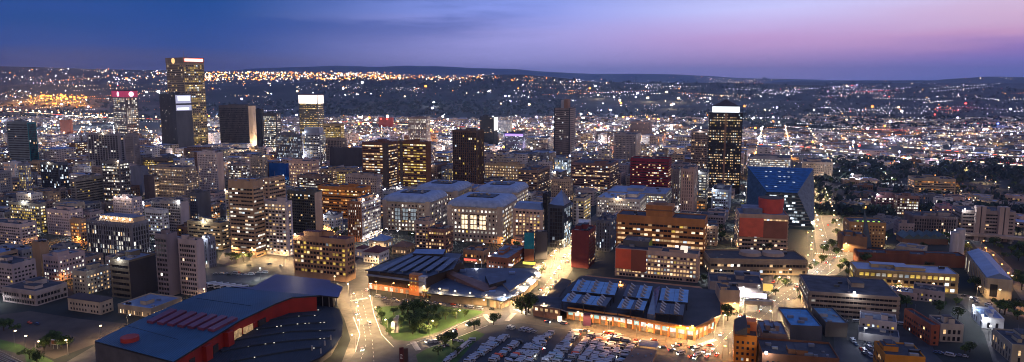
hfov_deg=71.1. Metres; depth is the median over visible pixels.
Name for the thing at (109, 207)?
city block
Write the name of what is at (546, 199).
office building
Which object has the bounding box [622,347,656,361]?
brick kiosk
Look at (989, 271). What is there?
exhibition hall
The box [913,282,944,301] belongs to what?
workshop building
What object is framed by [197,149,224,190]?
apartment block
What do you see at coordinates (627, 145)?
office building
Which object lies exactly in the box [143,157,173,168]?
office building
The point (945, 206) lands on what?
office building
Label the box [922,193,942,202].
city block
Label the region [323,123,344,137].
office building
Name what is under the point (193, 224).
window
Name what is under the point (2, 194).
city block
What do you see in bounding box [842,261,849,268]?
tree
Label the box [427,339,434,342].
minibus taxi
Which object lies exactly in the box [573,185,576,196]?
city block
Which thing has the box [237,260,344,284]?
road
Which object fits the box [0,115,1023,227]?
distant buildings
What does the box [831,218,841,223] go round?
tree
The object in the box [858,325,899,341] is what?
workshop building
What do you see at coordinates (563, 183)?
office building
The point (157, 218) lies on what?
apartment block
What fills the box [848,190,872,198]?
workshop building
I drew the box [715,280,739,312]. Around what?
shop building
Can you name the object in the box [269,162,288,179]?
billboard building
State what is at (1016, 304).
tree
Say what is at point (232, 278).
car park
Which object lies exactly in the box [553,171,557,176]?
city block
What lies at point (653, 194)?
office building
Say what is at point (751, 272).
workshop building
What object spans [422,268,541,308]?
trading hall
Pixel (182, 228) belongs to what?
apartment block
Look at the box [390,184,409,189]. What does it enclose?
city block
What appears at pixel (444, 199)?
window
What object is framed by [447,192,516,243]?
court building
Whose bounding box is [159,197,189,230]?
apartment block
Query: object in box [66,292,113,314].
office building
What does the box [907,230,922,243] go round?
sawtooth shed
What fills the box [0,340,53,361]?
verge
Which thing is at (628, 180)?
city block
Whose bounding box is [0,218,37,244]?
office building
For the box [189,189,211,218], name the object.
office building
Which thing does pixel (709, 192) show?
apartment block
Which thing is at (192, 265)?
office tower
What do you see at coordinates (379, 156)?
office tower
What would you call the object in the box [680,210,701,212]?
workshop building
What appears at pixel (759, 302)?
footbridge
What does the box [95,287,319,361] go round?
transit hall
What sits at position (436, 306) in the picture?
tree
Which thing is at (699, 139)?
office tower
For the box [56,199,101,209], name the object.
apartment block
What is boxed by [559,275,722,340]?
market hall
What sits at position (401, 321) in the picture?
tree
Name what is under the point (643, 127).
office building
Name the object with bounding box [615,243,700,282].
office building
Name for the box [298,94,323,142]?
office tower
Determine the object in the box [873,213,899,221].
workshop building
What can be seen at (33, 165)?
city block
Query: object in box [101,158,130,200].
apartment block
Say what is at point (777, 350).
factory shed
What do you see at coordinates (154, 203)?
apartment block
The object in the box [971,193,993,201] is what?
workshop building
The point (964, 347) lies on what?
tree
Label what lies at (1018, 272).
tree
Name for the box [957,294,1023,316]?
forecourt
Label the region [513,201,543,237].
court building
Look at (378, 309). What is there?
tree
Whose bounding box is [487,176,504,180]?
workshop building
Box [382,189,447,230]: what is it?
court building
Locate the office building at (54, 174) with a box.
[40,160,69,187]
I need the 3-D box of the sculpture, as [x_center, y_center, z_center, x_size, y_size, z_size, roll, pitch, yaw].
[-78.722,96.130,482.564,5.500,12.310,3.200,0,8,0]
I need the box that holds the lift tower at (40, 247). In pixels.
[31,238,48,276]
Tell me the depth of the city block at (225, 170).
1128.69 m
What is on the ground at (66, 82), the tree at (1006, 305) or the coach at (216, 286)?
the tree at (1006, 305)
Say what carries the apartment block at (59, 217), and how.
on the ground at (66, 82)
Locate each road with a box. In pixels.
[67,346,95,361]
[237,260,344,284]
[342,235,410,361]
[387,180,844,361]
[507,214,598,315]
[959,297,1008,361]
[969,240,1023,299]
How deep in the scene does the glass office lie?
829.90 m
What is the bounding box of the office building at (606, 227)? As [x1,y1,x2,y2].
[596,212,616,251]
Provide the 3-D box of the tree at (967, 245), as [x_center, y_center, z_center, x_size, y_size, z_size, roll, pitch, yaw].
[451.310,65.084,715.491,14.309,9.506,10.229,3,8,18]
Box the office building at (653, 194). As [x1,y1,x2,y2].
[607,185,671,203]
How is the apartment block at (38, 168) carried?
on the ground at (66, 82)
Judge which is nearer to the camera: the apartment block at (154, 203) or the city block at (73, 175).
the apartment block at (154, 203)
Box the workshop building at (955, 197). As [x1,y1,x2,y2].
[944,193,965,200]
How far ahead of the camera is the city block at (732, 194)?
1031.90 m
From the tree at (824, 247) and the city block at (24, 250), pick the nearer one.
the city block at (24, 250)
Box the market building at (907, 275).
[849,261,958,293]
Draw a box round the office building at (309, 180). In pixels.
[297,173,327,188]
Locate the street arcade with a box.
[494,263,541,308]
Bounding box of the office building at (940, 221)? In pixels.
[904,210,957,237]
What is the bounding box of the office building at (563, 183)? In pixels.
[551,175,572,199]
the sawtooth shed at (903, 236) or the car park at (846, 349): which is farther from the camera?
the sawtooth shed at (903, 236)
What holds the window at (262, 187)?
in the office tower at (247, 214)
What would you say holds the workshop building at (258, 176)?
on the ground at (66, 82)
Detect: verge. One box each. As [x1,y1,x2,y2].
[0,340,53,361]
[416,330,484,361]
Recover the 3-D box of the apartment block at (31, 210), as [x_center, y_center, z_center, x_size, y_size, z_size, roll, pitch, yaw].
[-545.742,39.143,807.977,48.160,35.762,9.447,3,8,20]
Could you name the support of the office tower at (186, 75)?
on the ground at (66, 82)
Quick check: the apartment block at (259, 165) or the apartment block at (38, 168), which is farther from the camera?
the apartment block at (259, 165)
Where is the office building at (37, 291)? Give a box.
[2,276,67,305]
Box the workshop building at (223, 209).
[220,204,225,215]
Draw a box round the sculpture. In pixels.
[391,315,398,332]
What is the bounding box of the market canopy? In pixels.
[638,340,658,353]
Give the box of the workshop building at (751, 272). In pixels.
[734,270,759,275]
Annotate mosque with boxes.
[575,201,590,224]
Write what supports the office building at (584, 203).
on the ground at (66, 82)
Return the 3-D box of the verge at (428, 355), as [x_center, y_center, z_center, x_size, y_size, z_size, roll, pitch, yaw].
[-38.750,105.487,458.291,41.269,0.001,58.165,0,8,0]
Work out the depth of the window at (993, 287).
557.08 m
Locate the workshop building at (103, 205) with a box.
[97,200,112,209]
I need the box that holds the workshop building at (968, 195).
[959,193,971,198]
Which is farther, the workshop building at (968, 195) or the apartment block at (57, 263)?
the workshop building at (968, 195)
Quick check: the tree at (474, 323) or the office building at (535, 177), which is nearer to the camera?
the tree at (474, 323)
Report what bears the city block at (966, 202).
on the ground at (66, 82)
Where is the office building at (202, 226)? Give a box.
[187,215,230,249]
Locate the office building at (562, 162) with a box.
[554,156,570,172]
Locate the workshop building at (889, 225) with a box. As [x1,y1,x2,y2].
[884,221,893,230]
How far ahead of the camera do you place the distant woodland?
2987.61 m
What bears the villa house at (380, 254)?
on the ground at (66, 82)
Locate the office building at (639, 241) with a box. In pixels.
[623,235,652,246]
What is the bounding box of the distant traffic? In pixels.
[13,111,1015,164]
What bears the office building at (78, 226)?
on the ground at (66, 82)
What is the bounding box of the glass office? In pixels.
[746,166,814,229]
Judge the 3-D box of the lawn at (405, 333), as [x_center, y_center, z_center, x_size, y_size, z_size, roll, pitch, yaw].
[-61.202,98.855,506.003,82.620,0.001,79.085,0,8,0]
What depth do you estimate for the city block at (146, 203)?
918.34 m
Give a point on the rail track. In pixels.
(8, 358)
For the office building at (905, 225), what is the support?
on the ground at (66, 82)
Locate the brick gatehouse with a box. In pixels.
[533,295,562,319]
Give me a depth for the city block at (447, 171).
1189.52 m
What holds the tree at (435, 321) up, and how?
on the ground at (66, 82)
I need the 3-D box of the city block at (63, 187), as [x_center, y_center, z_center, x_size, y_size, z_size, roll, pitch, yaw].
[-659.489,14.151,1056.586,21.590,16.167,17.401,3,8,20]
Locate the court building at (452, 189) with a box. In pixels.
[416,180,471,203]
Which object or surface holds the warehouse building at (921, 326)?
on the ground at (66, 82)
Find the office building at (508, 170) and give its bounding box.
[485,162,524,180]
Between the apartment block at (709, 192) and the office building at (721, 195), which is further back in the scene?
the apartment block at (709, 192)
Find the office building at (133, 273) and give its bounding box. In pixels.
[109,249,157,298]
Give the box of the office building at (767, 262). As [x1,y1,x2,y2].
[703,249,807,274]
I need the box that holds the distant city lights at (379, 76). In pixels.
[0,68,1023,198]
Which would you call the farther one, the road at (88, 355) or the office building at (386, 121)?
the office building at (386, 121)
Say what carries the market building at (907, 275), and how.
on the ground at (66, 82)
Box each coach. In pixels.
[207,282,222,287]
[213,282,228,288]
[220,283,235,287]
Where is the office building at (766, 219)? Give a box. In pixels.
[734,196,788,249]
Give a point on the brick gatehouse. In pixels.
(550, 308)
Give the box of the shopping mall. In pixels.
[365,249,464,295]
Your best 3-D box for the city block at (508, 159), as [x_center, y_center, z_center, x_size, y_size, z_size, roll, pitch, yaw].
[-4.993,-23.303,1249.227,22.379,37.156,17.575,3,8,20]
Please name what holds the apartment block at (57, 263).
on the ground at (66, 82)
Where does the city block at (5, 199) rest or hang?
on the ground at (66, 82)
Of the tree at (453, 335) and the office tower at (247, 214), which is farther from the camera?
the office tower at (247, 214)
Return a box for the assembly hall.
[837,230,866,251]
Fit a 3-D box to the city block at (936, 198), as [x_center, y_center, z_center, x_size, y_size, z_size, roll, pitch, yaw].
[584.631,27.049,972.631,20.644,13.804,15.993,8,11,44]
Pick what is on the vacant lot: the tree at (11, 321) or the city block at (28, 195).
the tree at (11, 321)
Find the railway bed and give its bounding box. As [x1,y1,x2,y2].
[0,349,25,361]
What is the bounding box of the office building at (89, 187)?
[70,174,103,200]
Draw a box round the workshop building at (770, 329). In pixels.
[756,320,787,338]
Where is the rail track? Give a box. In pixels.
[0,351,22,361]
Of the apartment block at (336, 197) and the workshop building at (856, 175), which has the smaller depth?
the apartment block at (336, 197)
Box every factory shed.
[756,337,839,361]
[777,307,821,340]
[811,304,847,337]
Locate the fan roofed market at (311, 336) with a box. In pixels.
[208,305,342,361]
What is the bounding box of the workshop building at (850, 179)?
[841,177,858,184]
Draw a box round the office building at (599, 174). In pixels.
[571,158,618,191]
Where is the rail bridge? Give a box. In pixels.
[965,232,1023,243]
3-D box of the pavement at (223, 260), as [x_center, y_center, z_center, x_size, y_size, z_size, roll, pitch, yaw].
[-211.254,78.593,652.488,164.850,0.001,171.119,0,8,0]
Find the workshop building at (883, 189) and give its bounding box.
[877,186,892,190]
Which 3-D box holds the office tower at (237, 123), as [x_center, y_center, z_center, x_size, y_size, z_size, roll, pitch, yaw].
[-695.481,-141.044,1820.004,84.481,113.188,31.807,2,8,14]
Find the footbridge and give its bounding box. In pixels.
[743,300,772,312]
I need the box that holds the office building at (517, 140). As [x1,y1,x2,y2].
[504,131,526,149]
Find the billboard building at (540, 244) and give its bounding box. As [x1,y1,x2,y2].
[535,230,546,258]
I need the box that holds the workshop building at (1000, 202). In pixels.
[999,200,1017,205]
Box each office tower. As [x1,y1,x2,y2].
[6,120,38,161]
[111,85,139,137]
[124,131,140,164]
[154,228,180,295]
[159,91,193,147]
[165,51,208,145]
[178,231,206,295]
[202,234,216,267]
[219,104,256,146]
[228,178,266,257]
[256,108,263,146]
[262,111,280,147]
[264,171,285,199]
[276,132,301,157]
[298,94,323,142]
[302,127,325,161]
[362,139,397,187]
[397,139,430,185]
[408,116,430,140]
[452,128,483,183]
[480,115,497,144]
[554,99,575,157]
[672,165,680,210]
[680,161,697,211]
[691,128,707,168]
[706,99,742,193]
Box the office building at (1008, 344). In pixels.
[991,325,1023,361]
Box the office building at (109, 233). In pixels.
[86,212,149,257]
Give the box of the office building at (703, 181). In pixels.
[697,168,708,203]
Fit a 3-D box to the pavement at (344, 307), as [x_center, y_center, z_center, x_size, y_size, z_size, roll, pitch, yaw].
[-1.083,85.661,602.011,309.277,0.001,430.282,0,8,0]
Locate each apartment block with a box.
[0,255,36,292]
[9,200,47,232]
[12,177,33,190]
[18,161,32,190]
[31,173,37,185]
[33,199,55,208]
[37,159,56,174]
[42,246,85,280]
[46,205,82,235]
[47,186,65,199]
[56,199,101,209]
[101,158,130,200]
[144,173,159,198]
[145,207,169,239]
[149,163,196,197]
[150,197,187,207]
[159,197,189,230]
[177,221,187,235]
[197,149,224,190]
[211,202,220,218]
[224,189,229,221]
[227,161,250,179]
[250,155,267,175]
[264,196,293,255]
[287,187,322,234]
[318,183,370,218]
[320,166,344,183]
[323,210,342,234]
[345,172,382,197]
[347,194,381,241]
[415,216,434,247]
[528,191,536,200]
[672,160,690,188]
[697,188,711,196]
[732,314,756,361]
[870,191,894,212]
[893,192,919,214]
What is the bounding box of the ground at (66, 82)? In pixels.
[0,66,1023,361]
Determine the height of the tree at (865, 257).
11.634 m
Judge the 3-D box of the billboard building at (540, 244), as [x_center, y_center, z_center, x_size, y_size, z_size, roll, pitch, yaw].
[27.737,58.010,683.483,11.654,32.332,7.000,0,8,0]
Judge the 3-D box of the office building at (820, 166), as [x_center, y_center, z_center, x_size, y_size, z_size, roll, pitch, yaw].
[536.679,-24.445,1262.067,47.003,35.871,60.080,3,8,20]
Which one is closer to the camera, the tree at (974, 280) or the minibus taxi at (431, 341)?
the minibus taxi at (431, 341)
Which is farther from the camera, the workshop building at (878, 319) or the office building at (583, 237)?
the office building at (583, 237)
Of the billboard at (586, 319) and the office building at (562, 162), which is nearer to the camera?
the billboard at (586, 319)
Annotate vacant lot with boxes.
[0,311,128,358]
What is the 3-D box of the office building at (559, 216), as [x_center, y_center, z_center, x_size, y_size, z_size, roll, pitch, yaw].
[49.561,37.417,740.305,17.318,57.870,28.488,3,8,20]
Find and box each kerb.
[370,297,393,346]
[408,316,481,344]
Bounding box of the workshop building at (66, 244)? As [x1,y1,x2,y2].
[51,241,80,250]
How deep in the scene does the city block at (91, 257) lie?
645.29 m
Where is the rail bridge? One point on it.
(987, 236)
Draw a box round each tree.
[0,318,8,330]
[5,318,13,325]
[8,323,20,332]
[16,347,36,358]
[29,350,44,361]
[37,339,48,349]
[39,333,52,346]
[44,330,62,339]
[54,335,70,347]
[61,337,73,346]
[224,252,234,260]
[229,252,240,262]
[238,251,247,261]
[374,306,381,311]
[376,311,384,319]
[380,320,388,325]
[385,327,393,332]
[398,316,403,326]
[401,300,409,312]
[401,311,412,323]
[407,299,419,312]
[409,324,418,333]
[411,319,424,331]
[414,298,427,308]
[414,305,436,314]
[419,313,426,326]
[421,314,434,324]
[422,324,432,332]
[429,304,440,310]
[430,317,438,327]
[432,345,442,354]
[435,313,441,320]
[436,332,451,346]
[440,310,448,319]
[447,330,457,343]
[450,310,458,318]
[452,346,460,354]
[467,319,480,329]
[489,313,500,324]
[510,292,536,314]
[515,301,526,313]
[525,295,538,312]
[718,230,725,240]
[721,303,737,320]
[759,242,773,249]
[784,278,791,286]
[810,260,819,265]
[819,255,827,262]
[820,244,828,252]
[827,239,837,246]
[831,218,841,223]
[832,247,841,252]
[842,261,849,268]
[859,252,871,261]
[899,294,911,307]
[905,297,912,306]
[932,300,941,310]
[935,304,943,309]
[936,299,947,305]
[952,307,965,318]
[953,297,962,305]
[960,344,969,352]
[964,242,971,250]
[966,341,976,351]
[967,276,980,288]
[989,237,1000,246]
[991,297,1013,314]
[1000,252,1011,259]
[1006,298,1023,313]
[1008,245,1016,251]
[1011,250,1023,260]
[1011,310,1021,319]
[1012,269,1023,276]
[1013,273,1023,289]
[1014,243,1023,249]
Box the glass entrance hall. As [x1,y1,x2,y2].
[231,274,342,307]
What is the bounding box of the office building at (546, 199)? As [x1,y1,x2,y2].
[543,192,550,240]
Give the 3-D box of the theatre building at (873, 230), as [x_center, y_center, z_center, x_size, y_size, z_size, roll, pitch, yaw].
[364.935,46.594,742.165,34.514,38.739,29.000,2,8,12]
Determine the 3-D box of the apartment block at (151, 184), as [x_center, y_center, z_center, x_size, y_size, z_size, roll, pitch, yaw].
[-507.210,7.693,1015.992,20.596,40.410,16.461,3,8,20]
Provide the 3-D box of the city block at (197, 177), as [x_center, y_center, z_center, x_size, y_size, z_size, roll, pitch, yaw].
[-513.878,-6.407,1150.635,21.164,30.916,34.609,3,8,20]
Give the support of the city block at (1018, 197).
on the ground at (66, 82)
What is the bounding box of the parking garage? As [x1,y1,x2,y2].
[798,274,900,320]
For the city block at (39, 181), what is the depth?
1151.10 m
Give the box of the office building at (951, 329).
[929,314,963,342]
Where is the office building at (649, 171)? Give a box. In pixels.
[630,156,671,187]
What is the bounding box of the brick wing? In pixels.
[546,278,570,296]
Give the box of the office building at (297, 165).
[288,157,318,186]
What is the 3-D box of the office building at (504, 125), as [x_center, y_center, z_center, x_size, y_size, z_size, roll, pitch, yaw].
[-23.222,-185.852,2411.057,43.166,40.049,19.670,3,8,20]
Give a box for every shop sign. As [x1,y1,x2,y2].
[464,258,476,260]
[523,261,535,264]
[740,292,766,298]
[763,283,772,290]
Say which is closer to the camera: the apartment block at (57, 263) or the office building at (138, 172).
the apartment block at (57, 263)
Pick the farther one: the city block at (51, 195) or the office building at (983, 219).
the city block at (51, 195)
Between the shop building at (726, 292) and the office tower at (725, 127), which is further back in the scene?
the office tower at (725, 127)
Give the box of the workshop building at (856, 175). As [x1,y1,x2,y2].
[849,173,861,177]
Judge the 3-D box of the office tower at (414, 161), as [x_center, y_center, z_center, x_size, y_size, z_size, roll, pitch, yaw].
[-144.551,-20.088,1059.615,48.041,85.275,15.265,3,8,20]
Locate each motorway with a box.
[5,111,160,120]
[327,121,549,129]
[758,144,1023,169]
[904,147,1023,156]
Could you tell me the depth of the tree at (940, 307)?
521.45 m
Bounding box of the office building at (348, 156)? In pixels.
[329,147,362,166]
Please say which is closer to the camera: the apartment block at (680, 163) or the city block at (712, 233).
the city block at (712, 233)
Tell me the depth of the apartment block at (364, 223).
758.86 m
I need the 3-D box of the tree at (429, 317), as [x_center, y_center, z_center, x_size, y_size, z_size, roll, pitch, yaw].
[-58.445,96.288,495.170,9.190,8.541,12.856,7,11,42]
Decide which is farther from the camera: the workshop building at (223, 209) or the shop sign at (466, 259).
the workshop building at (223, 209)
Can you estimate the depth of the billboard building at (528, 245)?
674.36 m
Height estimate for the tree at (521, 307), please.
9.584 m
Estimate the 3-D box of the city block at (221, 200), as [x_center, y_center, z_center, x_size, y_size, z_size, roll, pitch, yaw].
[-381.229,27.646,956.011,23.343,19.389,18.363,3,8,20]
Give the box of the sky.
[0,0,1023,79]
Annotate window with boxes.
[0,264,33,281]
[88,225,147,256]
[189,224,219,243]
[229,187,264,253]
[265,204,285,253]
[294,241,344,274]
[388,199,445,229]
[452,207,508,241]
[565,205,570,229]
[617,255,695,280]
[618,222,706,263]
[734,214,786,249]
[799,279,896,311]
[989,284,997,296]
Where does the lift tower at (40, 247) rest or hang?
on the ground at (66, 82)
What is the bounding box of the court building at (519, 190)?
[475,181,528,201]
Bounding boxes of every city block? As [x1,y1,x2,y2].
[0,170,11,191]
[0,191,12,196]
[0,193,16,206]
[0,208,9,218]
[0,243,32,257]
[0,247,17,255]
[3,160,20,176]
[11,190,30,192]
[16,191,42,200]
[28,160,39,171]
[37,175,41,186]
[39,190,60,201]
[53,201,84,208]
[60,186,69,196]
[70,172,100,178]
[72,164,91,172]
[73,160,91,165]
[83,205,103,218]
[85,251,103,263]
[91,165,101,174]
[105,202,113,211]
[105,251,156,271]
[131,185,139,195]
[142,197,165,213]
[196,167,198,186]
[209,190,224,197]
[210,195,216,202]
[214,195,224,204]
[224,160,240,176]
[224,176,227,188]
[226,157,245,162]
[308,158,320,173]
[336,168,355,183]
[343,218,347,230]
[350,166,362,172]
[382,189,398,197]
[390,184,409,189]
[409,182,426,188]
[431,162,446,178]
[441,164,452,179]
[471,183,483,191]
[501,157,516,161]
[526,161,538,166]
[530,196,551,201]
[536,191,542,196]
[538,159,552,182]
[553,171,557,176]
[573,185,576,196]
[575,187,596,205]
[618,163,630,180]
[618,170,625,184]
[626,174,629,185]
[697,196,706,208]
[700,211,725,231]
[706,222,718,245]
[707,208,725,221]
[707,219,717,222]
[731,189,734,198]
[837,199,858,205]
[857,182,872,190]
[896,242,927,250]
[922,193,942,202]
[933,196,952,203]
[953,200,973,204]
[1005,193,1023,201]
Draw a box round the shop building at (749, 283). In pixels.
[708,272,762,297]
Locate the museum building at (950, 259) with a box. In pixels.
[853,248,965,267]
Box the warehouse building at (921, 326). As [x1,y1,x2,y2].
[903,308,939,345]
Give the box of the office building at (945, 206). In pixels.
[934,201,951,212]
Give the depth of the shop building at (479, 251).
667.78 m
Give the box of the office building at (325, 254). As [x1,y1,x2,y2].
[293,229,355,281]
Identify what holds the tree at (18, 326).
on the vacant lot
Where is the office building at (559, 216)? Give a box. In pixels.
[548,190,571,247]
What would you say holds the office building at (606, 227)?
on the ground at (66, 82)
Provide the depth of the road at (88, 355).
439.45 m
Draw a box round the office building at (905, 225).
[893,218,914,234]
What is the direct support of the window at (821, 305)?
in the parking garage
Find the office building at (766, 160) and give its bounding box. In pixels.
[749,154,790,167]
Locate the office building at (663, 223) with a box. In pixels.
[616,201,707,265]
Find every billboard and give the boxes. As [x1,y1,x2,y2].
[399,347,407,361]
[583,313,590,326]
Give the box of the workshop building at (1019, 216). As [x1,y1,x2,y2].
[1016,213,1023,219]
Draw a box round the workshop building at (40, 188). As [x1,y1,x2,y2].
[33,187,51,190]
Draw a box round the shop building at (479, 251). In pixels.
[463,244,489,263]
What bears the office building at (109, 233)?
on the ground at (66, 82)
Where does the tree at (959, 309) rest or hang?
on the ground at (66, 82)
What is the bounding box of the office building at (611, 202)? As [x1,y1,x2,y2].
[596,191,645,216]
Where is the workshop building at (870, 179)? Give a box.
[859,177,877,184]
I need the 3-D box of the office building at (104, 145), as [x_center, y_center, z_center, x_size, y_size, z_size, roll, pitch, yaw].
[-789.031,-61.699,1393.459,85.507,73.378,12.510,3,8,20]
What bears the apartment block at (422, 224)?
on the ground at (66, 82)
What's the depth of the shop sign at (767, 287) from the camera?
568.19 m
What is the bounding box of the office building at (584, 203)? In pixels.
[573,193,590,224]
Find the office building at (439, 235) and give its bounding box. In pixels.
[427,222,452,252]
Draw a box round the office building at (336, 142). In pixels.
[325,137,346,160]
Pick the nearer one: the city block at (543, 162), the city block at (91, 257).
the city block at (91, 257)
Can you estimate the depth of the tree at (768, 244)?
705.44 m
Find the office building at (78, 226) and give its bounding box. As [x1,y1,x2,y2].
[69,216,87,245]
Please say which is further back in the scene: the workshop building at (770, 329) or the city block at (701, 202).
the city block at (701, 202)
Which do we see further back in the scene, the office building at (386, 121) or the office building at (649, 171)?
the office building at (386, 121)
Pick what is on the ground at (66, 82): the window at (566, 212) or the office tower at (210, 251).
the office tower at (210, 251)
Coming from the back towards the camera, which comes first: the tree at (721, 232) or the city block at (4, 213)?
the city block at (4, 213)
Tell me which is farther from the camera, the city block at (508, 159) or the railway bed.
the city block at (508, 159)
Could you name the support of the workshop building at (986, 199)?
on the ground at (66, 82)
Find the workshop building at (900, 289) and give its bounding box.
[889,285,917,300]
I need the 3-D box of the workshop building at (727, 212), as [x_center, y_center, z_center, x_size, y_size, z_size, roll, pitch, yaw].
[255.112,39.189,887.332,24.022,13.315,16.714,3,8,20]
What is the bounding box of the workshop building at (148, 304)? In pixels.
[118,293,181,316]
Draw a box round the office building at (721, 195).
[711,183,731,209]
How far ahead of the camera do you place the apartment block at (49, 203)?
834.64 m
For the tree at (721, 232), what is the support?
on the ground at (66, 82)
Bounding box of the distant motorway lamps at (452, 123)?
[1,108,1023,159]
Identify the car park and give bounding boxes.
[205,266,264,283]
[458,323,637,361]
[834,319,942,361]
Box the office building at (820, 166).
[802,158,832,176]
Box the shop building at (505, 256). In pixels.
[486,244,523,267]
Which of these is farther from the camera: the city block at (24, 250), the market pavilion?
the city block at (24, 250)
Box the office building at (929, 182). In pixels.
[907,174,955,195]
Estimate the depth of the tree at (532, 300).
516.39 m
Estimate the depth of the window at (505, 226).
754.04 m
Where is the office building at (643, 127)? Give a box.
[630,120,651,135]
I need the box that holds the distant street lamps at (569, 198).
[3,125,1019,307]
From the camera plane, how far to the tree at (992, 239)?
730.68 m
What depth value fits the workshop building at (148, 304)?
524.27 m
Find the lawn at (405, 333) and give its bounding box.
[379,304,483,340]
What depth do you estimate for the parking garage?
514.12 m
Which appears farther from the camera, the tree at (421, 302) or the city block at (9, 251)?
the city block at (9, 251)
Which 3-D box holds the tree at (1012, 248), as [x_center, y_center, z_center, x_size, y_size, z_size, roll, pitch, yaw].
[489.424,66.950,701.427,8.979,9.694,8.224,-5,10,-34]
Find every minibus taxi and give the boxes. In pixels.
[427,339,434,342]
[488,357,496,361]
[502,347,510,351]
[568,354,576,358]
[612,351,620,355]
[676,350,684,354]
[945,351,955,356]
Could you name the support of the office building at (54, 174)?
on the ground at (66, 82)
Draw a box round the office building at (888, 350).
[873,339,925,361]
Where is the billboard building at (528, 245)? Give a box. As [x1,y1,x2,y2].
[524,231,534,260]
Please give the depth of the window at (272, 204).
697.37 m
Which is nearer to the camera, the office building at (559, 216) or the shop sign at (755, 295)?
the shop sign at (755, 295)
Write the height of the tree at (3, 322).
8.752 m
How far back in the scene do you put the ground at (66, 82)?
4940.22 m
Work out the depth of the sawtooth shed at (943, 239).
743.61 m
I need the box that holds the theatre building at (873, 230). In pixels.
[843,211,885,247]
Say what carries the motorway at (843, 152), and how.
on the ground at (66, 82)
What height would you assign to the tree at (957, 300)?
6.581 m
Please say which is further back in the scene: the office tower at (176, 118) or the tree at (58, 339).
the office tower at (176, 118)
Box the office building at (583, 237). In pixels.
[571,222,595,268]
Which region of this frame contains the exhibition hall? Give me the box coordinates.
[964,248,1012,300]
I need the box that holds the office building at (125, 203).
[113,193,142,214]
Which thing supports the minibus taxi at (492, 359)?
on the car park at (558, 335)
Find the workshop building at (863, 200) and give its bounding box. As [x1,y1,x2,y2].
[854,198,867,204]
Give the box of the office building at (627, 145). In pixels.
[613,131,640,161]
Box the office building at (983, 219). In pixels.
[951,205,1015,241]
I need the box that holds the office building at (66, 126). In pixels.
[60,120,72,133]
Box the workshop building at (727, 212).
[712,207,728,219]
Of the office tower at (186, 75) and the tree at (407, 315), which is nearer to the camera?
the tree at (407, 315)
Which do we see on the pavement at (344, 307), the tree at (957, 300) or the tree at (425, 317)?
the tree at (425, 317)
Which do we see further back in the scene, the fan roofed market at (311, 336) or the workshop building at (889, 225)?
the workshop building at (889, 225)
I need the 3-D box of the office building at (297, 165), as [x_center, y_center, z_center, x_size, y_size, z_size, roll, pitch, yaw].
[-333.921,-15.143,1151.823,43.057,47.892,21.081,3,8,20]
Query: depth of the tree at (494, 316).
497.05 m
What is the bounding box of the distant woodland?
[0,76,1023,215]
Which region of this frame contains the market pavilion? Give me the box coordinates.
[971,306,1003,328]
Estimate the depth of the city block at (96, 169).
1104.60 m
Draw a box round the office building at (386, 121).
[379,117,393,126]
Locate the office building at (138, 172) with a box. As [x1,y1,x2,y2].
[130,165,147,195]
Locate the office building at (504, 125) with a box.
[498,120,511,131]
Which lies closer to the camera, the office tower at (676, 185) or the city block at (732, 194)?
the office tower at (676, 185)
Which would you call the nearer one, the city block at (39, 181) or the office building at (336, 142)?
the city block at (39, 181)
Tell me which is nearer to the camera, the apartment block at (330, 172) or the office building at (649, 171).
the office building at (649, 171)
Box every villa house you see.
[355,245,369,257]
[362,245,389,263]
[369,234,393,247]
[392,241,414,254]
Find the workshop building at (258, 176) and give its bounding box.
[250,175,267,178]
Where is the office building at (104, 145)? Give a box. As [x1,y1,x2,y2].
[87,132,125,165]
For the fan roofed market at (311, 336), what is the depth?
451.92 m
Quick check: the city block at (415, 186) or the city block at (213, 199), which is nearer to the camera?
the city block at (213, 199)
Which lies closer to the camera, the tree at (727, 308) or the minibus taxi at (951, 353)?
the minibus taxi at (951, 353)
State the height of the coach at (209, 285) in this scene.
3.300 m
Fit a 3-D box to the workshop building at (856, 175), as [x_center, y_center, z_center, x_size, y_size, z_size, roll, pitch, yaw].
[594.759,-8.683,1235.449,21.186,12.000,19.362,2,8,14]
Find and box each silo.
[949,231,959,251]
[956,228,965,254]
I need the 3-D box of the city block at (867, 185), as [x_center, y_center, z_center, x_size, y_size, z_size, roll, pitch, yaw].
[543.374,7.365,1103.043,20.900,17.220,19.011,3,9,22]
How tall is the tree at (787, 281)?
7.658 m
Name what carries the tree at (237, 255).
on the ground at (66, 82)
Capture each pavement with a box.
[217,246,358,293]
[335,231,723,361]
[719,181,852,337]
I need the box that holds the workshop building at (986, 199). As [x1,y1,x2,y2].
[977,196,998,203]
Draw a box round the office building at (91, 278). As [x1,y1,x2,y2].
[72,262,110,293]
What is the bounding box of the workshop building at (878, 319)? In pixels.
[859,310,896,329]
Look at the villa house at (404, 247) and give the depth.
703.24 m
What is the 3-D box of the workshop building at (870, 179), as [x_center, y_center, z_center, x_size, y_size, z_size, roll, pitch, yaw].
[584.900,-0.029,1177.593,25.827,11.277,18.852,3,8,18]
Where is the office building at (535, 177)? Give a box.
[518,165,549,190]
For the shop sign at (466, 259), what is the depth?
652.09 m
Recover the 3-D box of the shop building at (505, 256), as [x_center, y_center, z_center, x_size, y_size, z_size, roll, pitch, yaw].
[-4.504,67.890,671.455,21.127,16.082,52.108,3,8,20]
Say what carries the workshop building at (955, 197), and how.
on the ground at (66, 82)
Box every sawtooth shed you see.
[896,230,914,242]
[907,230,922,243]
[915,229,931,244]
[924,230,939,244]
[932,230,947,244]
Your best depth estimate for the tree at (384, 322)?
489.64 m
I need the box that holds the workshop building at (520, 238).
[511,235,534,245]

